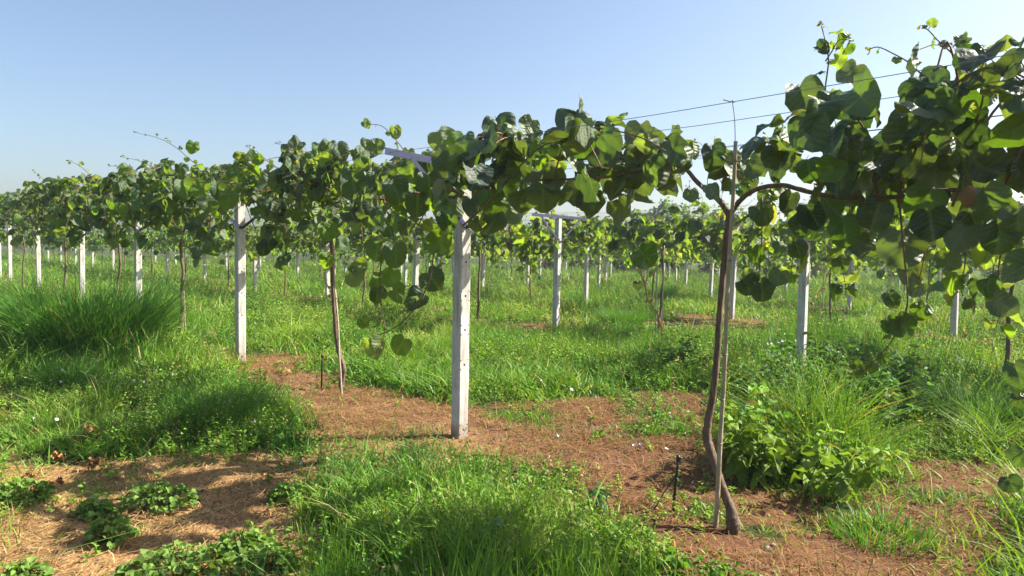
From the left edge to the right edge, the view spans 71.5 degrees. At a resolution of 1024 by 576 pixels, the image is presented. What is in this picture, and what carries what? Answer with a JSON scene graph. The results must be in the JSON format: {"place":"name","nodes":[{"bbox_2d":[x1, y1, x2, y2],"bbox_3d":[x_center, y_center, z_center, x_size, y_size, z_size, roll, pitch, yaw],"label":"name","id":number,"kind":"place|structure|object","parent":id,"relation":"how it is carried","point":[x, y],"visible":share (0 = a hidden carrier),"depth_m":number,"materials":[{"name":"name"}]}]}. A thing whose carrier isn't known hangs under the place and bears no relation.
{"place":"outdoors","nodes":[
{"label":"outdoors","id":0,"kind":"place"},
{"bbox_2d":[0,245,1023,575],"bbox_3d":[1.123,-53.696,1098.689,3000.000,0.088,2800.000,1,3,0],"label":"ground","id":1,"kind":"structure","parent":0,"point":[240,467],"depth_m":4.92,"materials":[{"name":"soil"}]},
{"bbox_2d":[3,224,16,280],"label":"concrete post","id":2,"kind":"object","parent":1,"relation":"on","point":[9,238],"visible":0.64,"depth_m":26.42,"materials":[{"name":"white concrete"}]},
{"bbox_2d":[0,427,23,449],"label":"mallow plant","id":3,"kind":"object","parent":1,"relation":"on","point":[12,434],"visible":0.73,"depth_m":5.52,"materials":[{"name":"green plant"}]},
{"bbox_2d":[5,216,44,288],"bbox_3d":[-14.537,-0.857,21.837,1.680,2.618,0.141,-2,3,-42],"label":"concrete post","id":4,"kind":"object","parent":1,"relation":"on","point":[38,261],"visible":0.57,"depth_m":21.80,"materials":[{"name":"white concrete"}]},
{"bbox_2d":[0,556,54,575],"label":"mallow plant","id":5,"kind":"object","parent":1,"relation":"on","point":[14,569],"visible":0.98,"depth_m":3.37,"materials":[{"name":"green plant"}]},
{"bbox_2d":[0,476,58,505],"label":"mallow plant","id":6,"kind":"object","parent":1,"relation":"on","point":[40,488],"visible":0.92,"depth_m":4.42,"materials":[{"name":"green plant"}]},
{"bbox_2d":[0,192,77,286],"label":"kiwi vine","id":7,"kind":"object","parent":1,"relation":"on","point":[8,220],"visible":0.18,"depth_m":22.21,"materials":[{"name":"green plant"}]},
{"bbox_2d":[40,233,71,259],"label":"kiwi vine","id":8,"kind":"object","parent":1,"relation":"on","point":[42,241],"visible":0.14,"depth_m":52.18,"materials":[{"name":"green plant"}]},
{"bbox_2d":[50,450,66,460],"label":"dried leaf","id":9,"kind":"object","parent":1,"relation":"on","point":[58,456],"visible":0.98,"depth_m":5.20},
{"bbox_2d":[0,160,118,286],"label":"kiwi vine","id":10,"kind":"object","parent":1,"relation":"on","point":[26,199],"visible":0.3,"depth_m":18.39,"materials":[{"name":"green plant"}]},
{"bbox_2d":[0,348,126,393],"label":"grass tussock","id":11,"kind":"object","parent":1,"relation":"on","point":[75,372],"depth_m":7.47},
{"bbox_2d":[41,213,94,299],"bbox_3d":[-10.445,-0.508,17.286,1.680,2.550,0.142,-1,5,-42],"label":"concrete post","id":12,"kind":"object","parent":1,"relation":"on","point":[82,261],"visible":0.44,"depth_m":17.25,"materials":[{"name":"white concrete"}]},
{"bbox_2d":[71,494,118,521],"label":"mallow plant","id":13,"kind":"object","parent":1,"relation":"on","point":[95,508],"visible":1,"depth_m":4.19,"materials":[{"name":"green plant"}]},
{"bbox_2d":[86,457,104,469],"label":"dried leaf","id":14,"kind":"object","parent":1,"relation":"on","point":[92,463],"visible":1,"depth_m":5.07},
{"bbox_2d":[77,230,121,268],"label":"kiwi vine","id":15,"kind":"object","parent":1,"relation":"on","point":[89,238],"visible":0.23,"depth_m":41.34,"materials":[{"name":"green plant"}]},
{"bbox_2d":[31,155,183,294],"bbox_3d":[-7.820,-0.824,14.293,2.348,3.208,9.286,-1,4,-42],"label":"kiwi vine","id":16,"kind":"object","parent":1,"relation":"on","point":[75,213],"visible":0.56,"depth_m":14.56,"materials":[{"name":"green plant"}]},
{"bbox_2d":[81,513,139,548],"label":"mallow plant","id":17,"kind":"object","parent":1,"relation":"on","point":[107,527],"visible":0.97,"depth_m":3.82,"materials":[{"name":"green plant"}]},
{"bbox_2d":[0,266,231,363],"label":"grass tussock","id":18,"kind":"object","parent":1,"relation":"on","point":[39,313],"depth_m":9.22,"materials":[{"name":"plant"}]},
{"bbox_2d":[88,201,146,296],"bbox_3d":[-7.142,-0.300,13.600,1.680,2.655,0.141,-1,4,-42],"label":"concrete post","id":19,"kind":"object","parent":1,"relation":"on","point":[137,226],"visible":0.45,"depth_m":13.55,"materials":[{"name":"white concrete"}]},
{"bbox_2d":[88,224,149,266],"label":"kiwi vine","id":20,"kind":"object","parent":1,"relation":"on","point":[100,239],"visible":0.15,"depth_m":38.51,"materials":[{"name":"green plant"}]},
{"bbox_2d":[120,226,194,273],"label":"kiwi vine","id":21,"kind":"object","parent":1,"relation":"on","point":[147,245],"visible":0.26,"depth_m":34.55,"materials":[{"name":"green plant"}]},
{"bbox_2d":[116,480,201,515],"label":"mallow plant","id":22,"kind":"object","parent":1,"relation":"on","point":[165,488],"visible":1,"depth_m":4.35,"materials":[{"name":"green plant"}]},
{"bbox_2d":[112,539,235,575],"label":"mallow plant","id":23,"kind":"object","parent":1,"relation":"on","point":[168,555],"visible":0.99,"depth_m":3.44,"materials":[{"name":"green plant"}]},
{"bbox_2d":[142,211,234,277],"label":"kiwi vine","id":24,"kind":"object","parent":1,"relation":"on","point":[163,240],"visible":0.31,"depth_m":31.08,"materials":[{"name":"green plant"}]},
{"bbox_2d":[88,131,311,331],"bbox_3d":[-4.598,-0.747,10.704,2.358,3.538,8.460,-1,4,-42],"label":"kiwi vine","id":25,"kind":"object","parent":1,"relation":"on","point":[148,207],"visible":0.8,"depth_m":10.04,"materials":[{"name":"green plant"}]},
{"bbox_2d":[119,371,291,439],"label":"grass tussock","id":26,"kind":"object","parent":1,"relation":"on","point":[188,400],"depth_m":6.16,"materials":[{"name":"plant"}]},
{"bbox_2d":[171,208,292,286],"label":"kiwi vine","id":27,"kind":"object","parent":1,"relation":"on","point":[221,240],"visible":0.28,"depth_m":26.68,"materials":[{"name":"green plant"}]},
{"bbox_2d":[229,201,252,361],"bbox_3d":[-3.743,-0.042,9.813,1.680,2.643,0.142,-2,4,-42],"label":"concrete post","id":28,"kind":"object","parent":1,"relation":"on","point":[240,225],"visible":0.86,"depth_m":9.78,"materials":[{"name":"white concrete"}]},
{"bbox_2d":[31,52,1023,213],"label":"trellis wire","id":29,"kind":"object","parent":28,"relation":"attached to","point":[685,109],"visible":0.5,"depth_m":3.33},
{"bbox_2d":[206,527,277,561],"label":"mallow plant","id":30,"kind":"object","parent":1,"relation":"on","point":[225,545],"visible":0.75,"depth_m":3.74,"materials":[{"name":"green plant"}]},
{"bbox_2d":[252,226,261,291],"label":"concrete post","id":31,"kind":"object","parent":1,"relation":"on","point":[255,273],"visible":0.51,"depth_m":25.33,"materials":[{"name":"white concrete"}]},
{"bbox_2d":[231,542,300,575],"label":"mallow plant","id":32,"kind":"object","parent":1,"relation":"on","point":[260,555],"visible":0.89,"depth_m":3.51,"materials":[{"name":"green plant"}]},
{"bbox_2d":[229,218,327,293],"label":"kiwi vine","id":33,"kind":"object","parent":1,"relation":"on","point":[304,242],"visible":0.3,"depth_m":22.32,"materials":[{"name":"green plant"}]},
{"bbox_2d":[266,481,303,503],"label":"mallow plant","id":34,"kind":"object","parent":1,"relation":"on","point":[282,493],"visible":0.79,"depth_m":4.48,"materials":[{"name":"green plant"}]},
{"bbox_2d":[292,219,355,278],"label":"kiwi vine","id":35,"kind":"object","parent":1,"relation":"on","point":[352,253],"visible":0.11,"depth_m":35.07,"materials":[{"name":"green plant"}]},
{"bbox_2d":[324,243,329,296],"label":"concrete post","id":36,"kind":"object","parent":1,"relation":"on","point":[327,272],"visible":0.3,"depth_m":21.25,"materials":[{"name":"white concrete"}]},
{"bbox_2d":[332,239,342,392],"bbox_3d":[-1.936,0.248,7.865,0.028,1.994,0.275,-2,4,-44],"label":"bamboo stake","id":37,"kind":"object","parent":1,"relation":"on","point":[340,371],"visible":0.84,"depth_m":7.85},
{"bbox_2d":[290,212,421,306],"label":"kiwi vine","id":38,"kind":"object","parent":1,"relation":"on","point":[355,239],"visible":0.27,"depth_m":18.80,"materials":[{"name":"green plant"}]},
{"bbox_2d":[335,215,412,276],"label":"kiwi vine","id":39,"kind":"object","parent":1,"relation":"on","point":[359,253],"visible":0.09,"depth_m":31.49,"materials":[{"name":"green plant"}]},
{"bbox_2d":[172,118,628,390],"bbox_3d":[-1.763,-0.207,7.958,2.455,2.924,6.586,-1,4,-42],"label":"kiwi vine","id":40,"kind":"object","parent":1,"relation":"on","point":[321,199],"visible":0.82,"depth_m":6.77,"materials":[{"name":"green plant"}]},
{"bbox_2d":[404,246,407,286],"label":"concrete post","id":41,"kind":"object","parent":1,"relation":"on","point":[405,266],"visible":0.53,"depth_m":29.59,"materials":[{"name":"white concrete"}]},
{"bbox_2d":[410,218,435,310],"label":"concrete post","id":42,"kind":"object","parent":1,"relation":"on","point":[417,239],"visible":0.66,"depth_m":17.50,"materials":[{"name":"white concrete"}]},
{"bbox_2d":[402,231,489,270],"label":"kiwi vine","id":43,"kind":"object","parent":1,"relation":"on","point":[422,254],"visible":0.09,"depth_m":27.56,"materials":[{"name":"green plant"}]},
{"bbox_2d":[383,147,540,438],"bbox_3d":[-0.406,0.223,6.118,1.680,2.645,0.141,-2,4,-42],"label":"concrete post","id":44,"kind":"object","parent":1,"relation":"on","point":[460,326],"visible":0.81,"depth_m":6.06,"materials":[{"name":"white concrete"}]},
{"bbox_2d":[237,77,1021,187],"bbox_3d":[-23.851,-2.823,31.633,0.003,0.038,89.815,-1,4,-42],"label":"trellis wire","id":45,"kind":"object","parent":44,"relation":"attached to","point":[682,127],"visible":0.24,"depth_m":3.89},
{"bbox_2d":[449,227,511,263],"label":"kiwi vine","id":46,"kind":"object","parent":1,"relation":"on","point":[488,259],"visible":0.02,"depth_m":35.77,"materials":[{"name":"green plant"}]},
{"bbox_2d":[480,244,485,290],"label":"concrete post","id":47,"kind":"object","parent":1,"relation":"on","point":[483,265],"visible":0.48,"depth_m":25.79,"materials":[{"name":"white concrete"}]},
{"bbox_2d":[389,204,587,321],"bbox_3d":[-0.866,-0.685,16.090,2.377,3.054,6.027,-1,4,-42],"label":"kiwi vine","id":48,"kind":"object","parent":1,"relation":"on","point":[539,242],"visible":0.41,"depth_m":14.77,"materials":[{"name":"green plant"}]},
{"bbox_2d":[471,516,507,570],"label":"weed plant","id":49,"kind":"object","parent":1,"relation":"on","point":[498,521],"visible":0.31,"depth_m":3.54,"materials":[{"name":"green plant"}]},
{"bbox_2d":[0,248,1023,575],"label":"grass","id":50,"kind":"structure","parent":1,"relation":"on","point":[426,368],"depth_m":6.40,"materials":[{"name":"plant"}]},
{"bbox_2d":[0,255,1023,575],"bbox_3d":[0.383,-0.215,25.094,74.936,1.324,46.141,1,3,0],"label":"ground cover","id":51,"kind":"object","parent":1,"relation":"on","point":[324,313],"visible":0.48,"depth_m":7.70,"materials":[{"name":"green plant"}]},
{"bbox_2d":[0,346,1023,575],"bbox_3d":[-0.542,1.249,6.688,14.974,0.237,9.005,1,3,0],"label":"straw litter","id":52,"kind":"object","parent":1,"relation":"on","point":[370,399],"visible":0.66,"depth_m":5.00,"materials":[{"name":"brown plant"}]},
{"bbox_2d":[1,374,1023,575],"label":"soil crumbs","id":53,"kind":"object","parent":1,"relation":"on","point":[596,457],"visible":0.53,"depth_m":5.22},
{"bbox_2d":[23,338,1015,574],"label":"seed heads","id":54,"kind":"object","parent":1,"relation":"on","point":[440,472],"visible":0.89,"depth_m":4.76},
{"bbox_2d":[470,209,606,298],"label":"kiwi vine","id":55,"kind":"object","parent":1,"relation":"on","point":[494,255],"visible":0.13,"depth_m":23.93,"materials":[{"name":"green plant"}]},
{"bbox_2d":[531,227,553,269],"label":"background tree","id":56,"kind":"object","parent":1,"relation":"on","point":[550,264],"visible":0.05,"depth_m":65.66,"materials":[{"name":"green plant"}]},
{"bbox_2d":[532,213,586,328],"bbox_3d":[0.901,-0.140,14.155,0.142,2.595,1.680,4,4,44],"label":"concrete post","id":57,"kind":"object","parent":1,"relation":"on","point":[557,234],"visible":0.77,"depth_m":14.11,"materials":[{"name":"white concrete"}]},
{"bbox_2d":[514,244,610,266],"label":"kiwi vine","id":58,"kind":"object","parent":1,"relation":"on","point":[565,254],"visible":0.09,"depth_m":30.59,"materials":[{"name":"green plant"}]},
{"bbox_2d":[538,243,608,279],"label":"kiwi vine","id":59,"kind":"object","parent":1,"relation":"on","point":[550,256],"visible":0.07,"depth_m":39.95,"materials":[{"name":"green plant"}]},
{"bbox_2d":[584,245,588,301],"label":"concrete post","id":60,"kind":"object","parent":1,"relation":"on","point":[586,271],"visible":0.64,"depth_m":22.05,"materials":[{"name":"white concrete"}]},
{"bbox_2d":[575,214,597,268],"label":"background tree","id":61,"kind":"object","parent":1,"relation":"on","point":[591,262],"visible":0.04,"depth_m":69.78,"materials":[{"name":"green plant"}]},
{"bbox_2d":[573,547,606,575],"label":"weed plant","id":62,"kind":"object","parent":1,"relation":"on","point":[594,550],"visible":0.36,"depth_m":3.41,"materials":[{"name":"green plant"}]},
{"bbox_2d":[585,483,612,513],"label":"weed plant","id":63,"kind":"object","parent":1,"relation":"on","point":[600,495],"visible":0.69,"depth_m":4.40,"materials":[{"name":"green plant"}]},
{"bbox_2d":[597,252,600,284],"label":"concrete post","id":64,"kind":"object","parent":1,"relation":"on","point":[599,269],"visible":0.38,"depth_m":30.02,"materials":[{"name":"white concrete"}]},
{"bbox_2d":[582,303,654,328],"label":"grass tussock","id":65,"kind":"object","parent":1,"relation":"on","point":[623,316],"depth_m":15.35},
{"bbox_2d":[600,521,665,555],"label":"weed plant","id":66,"kind":"object","parent":1,"relation":"on","point":[648,536],"visible":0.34,"depth_m":3.85,"materials":[{"name":"green plant"}]},
{"bbox_2d":[612,212,653,272],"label":"background tree","id":67,"kind":"object","parent":1,"relation":"on","point":[623,268],"visible":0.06,"depth_m":63.30,"materials":[{"name":"green plant"}]},
{"bbox_2d":[563,200,717,303],"bbox_3d":[3.812,-0.902,20.197,2.696,3.233,5.241,-1,3,-31],"label":"kiwi vine","id":68,"kind":"object","parent":1,"relation":"on","point":[606,239],"visible":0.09,"depth_m":19.83,"materials":[{"name":"green plant"}]},
{"bbox_2d":[606,249,684,285],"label":"kiwi vine","id":69,"kind":"object","parent":1,"relation":"on","point":[682,260],"visible":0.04,"depth_m":36.03,"materials":[{"name":"green plant"}]},
{"bbox_2d":[589,216,705,284],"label":"kiwi vine","id":70,"kind":"object","parent":1,"relation":"on","point":[618,256],"visible":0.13,"depth_m":28.53,"materials":[{"name":"green plant"}]},
{"bbox_2d":[655,260,657,331],"bbox_3d":[2.516,0.230,12.414,0.039,1.758,0.028,1,3,0],"label":"bamboo stake","id":71,"kind":"object","parent":1,"relation":"on","point":[656,297],"visible":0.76,"depth_m":12.41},
{"bbox_2d":[535,177,779,338],"bbox_3d":[2.783,-0.574,14.185,2.696,3.142,5.241,-1,3,-31],"label":"kiwi vine","id":72,"kind":"object","parent":1,"relation":"on","point":[709,230],"visible":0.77,"depth_m":13.41,"materials":[{"name":"green plant"}]},
{"bbox_2d":[661,246,664,328],"bbox_3d":[2.607,0.194,12.313,0.035,1.844,0.026,0,3,-22],"label":"bamboo stake","id":73,"kind":"object","parent":1,"relation":"on","point":[663,287],"visible":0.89,"depth_m":12.30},
{"bbox_2d":[639,281,687,301],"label":"grass tussock","id":74,"kind":"object","parent":1,"relation":"on","point":[668,291],"depth_m":24.62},
{"bbox_2d":[653,455,681,521],"bbox_3d":[0.925,1.256,4.370,0.102,0.420,0.317,4,4,40],"label":"drip stake","id":75,"kind":"object","parent":1,"relation":"on","point":[678,457],"visible":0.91,"depth_m":4.45,"materials":[{"name":"black plastic"}]},
{"bbox_2d":[644,197,695,271],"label":"background tree","id":76,"kind":"object","parent":1,"relation":"on","point":[663,205],"visible":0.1,"depth_m":65.67,"materials":[{"name":"green plant"}]},
{"bbox_2d":[657,547,692,568],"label":"weed plant","id":77,"kind":"object","parent":1,"relation":"on","point":[669,551],"visible":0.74,"depth_m":3.65,"materials":[{"name":"green plant"}]},
{"bbox_2d":[653,333,712,374],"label":"weed plant","id":78,"kind":"object","parent":1,"relation":"on","point":[685,350],"visible":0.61,"depth_m":9.44,"materials":[{"name":"green plant"}]},
{"bbox_2d":[376,18,1023,534],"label":"kiwi vine","id":79,"kind":"object","parent":1,"relation":"on","point":[930,152],"visible":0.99,"depth_m":3.53,"materials":[{"name":"green plant"}]},
{"bbox_2d":[659,552,762,575],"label":"weed plant","id":80,"kind":"object","parent":1,"relation":"on","point":[722,572],"visible":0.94,"depth_m":3.60,"materials":[{"name":"green plant"}]},
{"bbox_2d":[708,257,713,295],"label":"concrete post","id":81,"kind":"object","parent":1,"relation":"on","point":[711,275],"visible":0.45,"depth_m":25.99,"materials":[{"name":"white concrete"}]},
{"bbox_2d":[690,203,751,273],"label":"vine","id":82,"kind":"object","parent":1,"relation":"on","point":[706,267],"visible":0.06,"depth_m":61.99,"materials":[{"name":"green plant"}]},
{"bbox_2d":[713,99,737,527],"bbox_3d":[1.204,0.247,4.015,0.084,2.517,0.388,2,3,21],"label":"bamboo stake","id":83,"kind":"object","parent":1,"relation":"on","point":[723,390],"visible":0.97,"depth_m":4.00,"materials":[{"name":"wood"}]},
{"bbox_2d":[691,256,784,269],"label":"kiwi vine","id":84,"kind":"object","parent":1,"relation":"on","point":[778,263],"visible":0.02,"depth_m":31.56,"materials":[{"name":"green plant"}]},
{"bbox_2d":[729,225,754,318],"bbox_3d":[5.717,-0.279,18.323,1.680,2.696,0.142,1,3,-42],"label":"concrete post","id":85,"kind":"object","parent":1,"relation":"on","point":[732,287],"visible":0.63,"depth_m":18.29,"materials":[{"name":"white concrete"}]},
{"bbox_2d":[722,379,795,466],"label":"weed plant","id":86,"kind":"object","parent":1,"relation":"on","point":[751,403],"visible":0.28,"depth_m":5.45,"materials":[{"name":"green plant"}]},
{"bbox_2d":[727,344,806,404],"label":"weed plant","id":87,"kind":"object","parent":1,"relation":"on","point":[765,375],"visible":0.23,"depth_m":7.60,"materials":[{"name":"green plant"}]},
{"bbox_2d":[700,224,836,276],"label":"kiwi vine","id":88,"kind":"object","parent":1,"relation":"on","point":[743,263],"visible":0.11,"depth_m":23.95,"materials":[{"name":"green plant"}]},
{"bbox_2d":[749,329,847,399],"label":"weed plant","id":89,"kind":"object","parent":1,"relation":"on","point":[783,347],"visible":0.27,"depth_m":7.16,"materials":[{"name":"green plant"}]},
{"bbox_2d":[793,203,811,364],"bbox_3d":[4.262,0.105,10.388,1.680,2.634,0.141,-2,4,-43],"label":"concrete post","id":90,"kind":"object","parent":1,"relation":"on","point":[803,290],"visible":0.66,"depth_m":10.36,"materials":[{"name":"white concrete"}]},
{"bbox_2d":[702,388,907,503],"bbox_3d":[1.922,1.105,4.961,1.110,0.751,1.136,1,3,0],"label":"weed plant","id":91,"kind":"object","parent":1,"relation":"on","point":[741,442],"visible":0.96,"depth_m":4.97,"materials":[{"name":"green plant"}]},
{"bbox_2d":[794,261,826,277],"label":"background tree","id":92,"kind":"object","parent":1,"relation":"on","point":[813,271],"visible":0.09,"depth_m":58.73,"materials":[{"name":"green plant"}]},
{"bbox_2d":[777,331,860,382],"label":"weed plant","id":93,"kind":"object","parent":1,"relation":"on","point":[825,345],"visible":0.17,"depth_m":8.81,"materials":[{"name":"green plant"}]},
{"bbox_2d":[801,344,875,418],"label":"weed plant","id":94,"kind":"object","parent":1,"relation":"on","point":[847,370],"visible":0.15,"depth_m":6.86,"materials":[{"name":"green plant"}]},
{"bbox_2d":[788,431,891,486],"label":"weed plant","id":95,"kind":"object","parent":1,"relation":"on","point":[874,472],"visible":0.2,"depth_m":5.13,"materials":[{"name":"green plant"}]},
{"bbox_2d":[739,194,945,327],"bbox_3d":[7.582,-0.644,16.380,2.696,3.273,5.241,-1,3,-31],"label":"kiwi vine","id":96,"kind":"object","parent":1,"relation":"on","point":[815,247],"visible":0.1,"depth_m":16.46,"materials":[{"name":"green plant"}]},
{"bbox_2d":[846,254,852,309],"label":"concrete post","id":97,"kind":"object","parent":1,"relation":"on","point":[849,297],"visible":0.43,"depth_m":22.30,"materials":[{"name":"white concrete"}]},
{"bbox_2d":[784,244,935,294],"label":"kiwi vine","id":98,"kind":"object","parent":1,"relation":"on","point":[814,258],"visible":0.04,"depth_m":28.87,"materials":[{"name":"green plant"}]},
{"bbox_2d":[819,342,905,383],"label":"weed plant","id":99,"kind":"object","parent":1,"relation":"on","point":[863,358],"visible":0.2,"depth_m":8.49,"materials":[{"name":"green plant"}]},
{"bbox_2d":[820,499,948,558],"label":"grass tussock","id":100,"kind":"object","parent":1,"relation":"on","point":[859,538],"depth_m":4.16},
{"bbox_2d":[835,357,933,429],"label":"weed plant","id":101,"kind":"object","parent":1,"relation":"on","point":[918,397],"visible":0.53,"depth_m":6.64,"materials":[{"name":"green plant"}]},
{"bbox_2d":[771,201,1023,361],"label":"kiwi vine","id":102,"kind":"object","parent":1,"relation":"on","point":[781,247],"visible":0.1,"depth_m":9.17,"materials":[{"name":"green plant"}]},
{"bbox_2d":[866,344,945,406],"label":"weed plant","id":103,"kind":"object","parent":1,"relation":"on","point":[909,362],"visible":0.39,"depth_m":7.57,"materials":[{"name":"green plant"}]},
{"bbox_2d":[883,265,941,279],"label":"background tree","id":104,"kind":"object","parent":1,"relation":"on","point":[892,273],"visible":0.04,"depth_m":58.37,"materials":[{"name":"green plant"}]},
{"bbox_2d":[826,243,1005,304],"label":"kiwi vine","id":105,"kind":"object","parent":1,"relation":"on","point":[880,273],"visible":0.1,"depth_m":21.01,"materials":[{"name":"green plant"}]},
{"bbox_2d":[950,291,958,339],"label":"concrete post","id":106,"kind":"object","parent":1,"relation":"on","point":[954,312],"visible":0.35,"depth_m":14.52,"materials":[{"name":"white concrete"}]},
{"bbox_2d":[903,370,1023,427],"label":"grass tussock","id":107,"kind":"object","parent":1,"relation":"on","point":[960,400],"depth_m":6.73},
{"bbox_2d":[0,0,1023,232],"label":"sky","id":108,"kind":"structure","parent":0,"point":[78,77],"materials":[{"name":"blue"}]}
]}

